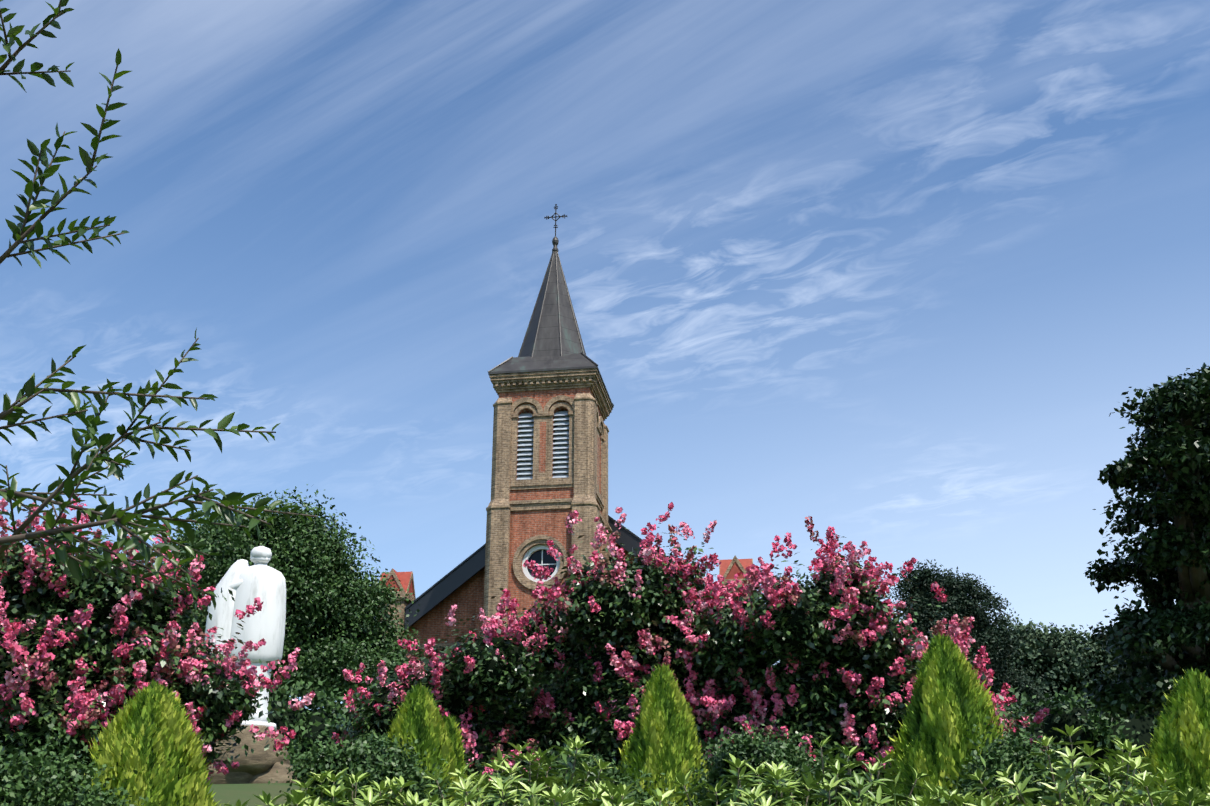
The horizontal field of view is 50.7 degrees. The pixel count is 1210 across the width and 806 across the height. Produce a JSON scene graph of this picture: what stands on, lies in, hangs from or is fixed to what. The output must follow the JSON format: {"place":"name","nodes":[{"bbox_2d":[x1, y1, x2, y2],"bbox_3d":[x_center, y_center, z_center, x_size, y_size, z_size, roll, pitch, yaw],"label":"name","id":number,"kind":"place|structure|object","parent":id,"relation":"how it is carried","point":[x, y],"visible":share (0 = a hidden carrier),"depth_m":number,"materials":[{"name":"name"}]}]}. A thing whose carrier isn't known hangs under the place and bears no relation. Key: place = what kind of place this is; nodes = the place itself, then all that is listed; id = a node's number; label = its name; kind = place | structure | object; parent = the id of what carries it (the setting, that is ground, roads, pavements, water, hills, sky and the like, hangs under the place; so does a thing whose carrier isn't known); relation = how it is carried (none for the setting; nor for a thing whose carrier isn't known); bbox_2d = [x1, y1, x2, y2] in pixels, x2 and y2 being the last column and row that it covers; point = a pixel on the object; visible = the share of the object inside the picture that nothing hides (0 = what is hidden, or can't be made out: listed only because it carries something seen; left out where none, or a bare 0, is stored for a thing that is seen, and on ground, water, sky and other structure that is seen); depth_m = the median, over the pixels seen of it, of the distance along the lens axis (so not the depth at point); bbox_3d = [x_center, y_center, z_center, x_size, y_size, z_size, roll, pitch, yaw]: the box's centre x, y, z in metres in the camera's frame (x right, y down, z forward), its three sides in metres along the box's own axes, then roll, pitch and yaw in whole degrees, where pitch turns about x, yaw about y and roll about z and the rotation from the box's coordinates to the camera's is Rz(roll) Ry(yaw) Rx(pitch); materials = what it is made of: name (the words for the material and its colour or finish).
{"place":"outdoors","nodes":[
{"label":"outdoors","id":0,"kind":"place"},
{"bbox_2d":[205,546,285,730],"bbox_3d":[-5.777,3.704,20.341,1.346,2.917,0.800,3,-22,-6],"label":"statue","id":1,"kind":"object","parent":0,"point":[244,581],"visible":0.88,"depth_m":20.26,"materials":[{"name":"stone"}]},
{"bbox_2d":[380,204,752,672],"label":"church","id":2,"kind":"structure","parent":0,"point":[553,405],"depth_m":53.42,"materials":[{"name":"red brick"}]},
{"bbox_2d":[0,0,1209,709],"label":"sky","id":3,"kind":"structure","parent":0,"point":[892,275],"materials":[{"name":"blue"}]},
{"bbox_2d":[204,783,1141,805],"bbox_3d":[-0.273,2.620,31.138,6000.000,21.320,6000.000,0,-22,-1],"label":"ground","id":4,"kind":"structure","parent":0,"point":[231,793],"depth_m":17.25,"materials":[{"name":"green plant"}]},
{"bbox_2d":[0,727,148,805],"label":"box bush","id":5,"kind":"object","parent":4,"relation":"on","point":[38,781],"visible":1,"depth_m":6.77,"materials":[{"name":"green plant"}]},
{"bbox_2d":[81,679,229,805],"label":"gold conifer","id":6,"kind":"object","parent":4,"relation":"on","point":[150,737],"visible":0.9,"depth_m":8.95,"materials":[{"name":"green plant"}]},
{"bbox_2d":[0,495,314,779],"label":"crape myrtle tree","id":7,"kind":"object","parent":4,"relation":"on","point":[84,658],"visible":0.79,"depth_m":11.66,"materials":[{"name":"pink plant"}]},
{"bbox_2d":[0,0,322,608],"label":"tree branches","id":8,"kind":"object","parent":4,"relation":"on","point":[138,530],"visible":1,"depth_m":4.59,"materials":[{"name":"green plant"}]},
{"bbox_2d":[204,725,296,783],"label":"statue boulders","id":9,"kind":"object","parent":4,"relation":"on","point":[259,765],"visible":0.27,"depth_m":19.16,"materials":[{"name":"brown stone"}]},
{"bbox_2d":[224,789,334,805],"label":"shrub","id":10,"kind":"object","parent":4,"relation":"on","point":[295,797],"visible":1,"depth_m":6.49,"materials":[{"name":"green plant"}]},
{"bbox_2d":[145,484,428,701],"bbox_3d":[-10.051,5.914,37.364,9.886,7.045,6.748,0,-22,-1],"label":"oak tree","id":11,"kind":"object","parent":4,"relation":"on","point":[335,603],"visible":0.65,"depth_m":36.44,"materials":[{"name":"leaf"},{"name":"bark"}]},
{"bbox_2d":[268,729,453,805],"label":"box bush","id":12,"kind":"object","parent":4,"relation":"on","point":[380,763],"visible":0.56,"depth_m":8.74,"materials":[{"name":"green plant"}]},
{"bbox_2d":[273,768,449,805],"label":"shrub","id":13,"kind":"object","parent":4,"relation":"on","point":[407,798],"visible":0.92,"depth_m":7.29,"materials":[{"name":"green plant"}]},
{"bbox_2d":[386,683,471,805],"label":"gold conifer","id":14,"kind":"object","parent":4,"relation":"on","point":[418,716],"visible":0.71,"depth_m":10.15,"materials":[{"name":"green plant"}]},
{"bbox_2d":[423,789,479,805],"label":"shrub","id":15,"kind":"object","parent":4,"relation":"on","point":[469,797],"visible":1,"depth_m":6.45,"materials":[{"name":"green plant"}]},
{"bbox_2d":[421,734,641,805],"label":"shrub","id":16,"kind":"object","parent":4,"relation":"on","point":[505,791],"visible":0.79,"depth_m":7.85,"materials":[{"name":"green plant"}]},
{"bbox_2d":[330,502,779,801],"bbox_3d":[-0.456,3.294,14.773,5.315,4.197,2.958,0,-22,-1],"label":"crape myrtle tree","id":17,"kind":"object","parent":4,"relation":"on","point":[591,620],"visible":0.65,"depth_m":14.34,"materials":[{"name":"pink plant"}]},
{"bbox_2d":[520,780,675,805],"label":"shrub","id":18,"kind":"object","parent":4,"relation":"on","point":[567,799],"visible":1,"depth_m":6.42,"materials":[{"name":"green plant"}]},
{"bbox_2d":[525,741,687,805],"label":"box bush","id":19,"kind":"object","parent":4,"relation":"on","point":[592,763],"visible":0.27,"depth_m":8.87,"materials":[{"name":"green plant"}]},
{"bbox_2d":[616,663,708,805],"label":"gold conifer","id":20,"kind":"object","parent":4,"relation":"on","point":[662,737],"visible":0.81,"depth_m":11.03,"materials":[{"name":"green plant"}]},
{"bbox_2d":[268,653,1159,783],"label":"hedge belt shrubs","id":21,"kind":"object","parent":4,"relation":"on","point":[1096,730],"visible":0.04,"depth_m":26.13,"materials":[{"name":"green plant"}]},
{"bbox_2d":[649,753,860,805],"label":"shrub","id":22,"kind":"object","parent":4,"relation":"on","point":[772,793],"visible":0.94,"depth_m":6.65,"materials":[{"name":"green plant"}]},
{"bbox_2d":[681,720,849,805],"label":"box bush","id":23,"kind":"object","parent":4,"relation":"on","point":[745,747],"visible":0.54,"depth_m":9.22,"materials":[{"name":"green plant"}]},
{"bbox_2d":[717,735,945,805],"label":"shrub","id":24,"kind":"object","parent":4,"relation":"on","point":[840,781],"visible":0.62,"depth_m":7.50,"materials":[{"name":"green plant"}]},
{"bbox_2d":[793,793,895,805],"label":"shrub","id":25,"kind":"object","parent":4,"relation":"on","point":[819,804],"visible":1,"depth_m":5.57,"materials":[{"name":"green plant"}]},
{"bbox_2d":[650,516,1054,805],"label":"crape myrtle tree","id":26,"kind":"object","parent":4,"relation":"on","point":[841,644],"visible":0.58,"depth_m":13.47,"materials":[{"name":"pink plant"}]},
{"bbox_2d":[833,782,973,805],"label":"shrub","id":27,"kind":"object","parent":4,"relation":"on","point":[940,791],"visible":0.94,"depth_m":6.23,"materials":[{"name":"green plant"}]},
{"bbox_2d":[885,633,1004,805],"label":"gold conifer","id":28,"kind":"object","parent":4,"relation":"on","point":[948,706],"visible":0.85,"depth_m":9.55,"materials":[{"name":"green plant"}]},
{"bbox_2d":[888,559,1053,725],"bbox_3d":[8.133,6.751,30.126,4.188,6.158,3.522,-19,-29,40],"label":"conifer tree","id":29,"kind":"object","parent":4,"relation":"on","point":[1000,644],"visible":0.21,"depth_m":29.67,"materials":[{"name":"green plant"}]},
{"bbox_2d":[948,790,1083,805],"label":"shrub","id":30,"kind":"object","parent":4,"relation":"on","point":[967,800],"visible":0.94,"depth_m":6.09,"materials":[{"name":"green plant"}]},
{"bbox_2d":[942,712,1102,805],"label":"box bush","id":31,"kind":"object","parent":4,"relation":"on","point":[1005,754],"visible":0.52,"depth_m":8.83,"materials":[{"name":"green plant"}]},
{"bbox_2d":[997,614,1162,719],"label":"woods trees","id":32,"kind":"object","parent":4,"relation":"on","point":[1058,657],"visible":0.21,"depth_m":93.35,"materials":[{"name":"green plant"}]},
{"bbox_2d":[955,724,1209,805],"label":"shrub","id":33,"kind":"object","parent":4,"relation":"on","point":[1076,787],"visible":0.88,"depth_m":7.28,"materials":[{"name":"green plant"}]},
{"bbox_2d":[1067,770,1209,805],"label":"shrub","id":34,"kind":"object","parent":4,"relation":"on","point":[1164,798],"visible":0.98,"depth_m":6.44,"materials":[{"name":"green plant"}]},
{"bbox_2d":[1076,363,1209,722],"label":"maple tree","id":35,"kind":"object","parent":4,"relation":"on","point":[1165,467],"visible":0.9,"depth_m":13.29,"materials":[{"name":"green plant"}]},
{"bbox_2d":[1137,667,1209,805],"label":"gold conifer","id":36,"kind":"object","parent":4,"relation":"on","point":[1180,742],"visible":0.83,"depth_m":8.66,"materials":[{"name":"green plant"}]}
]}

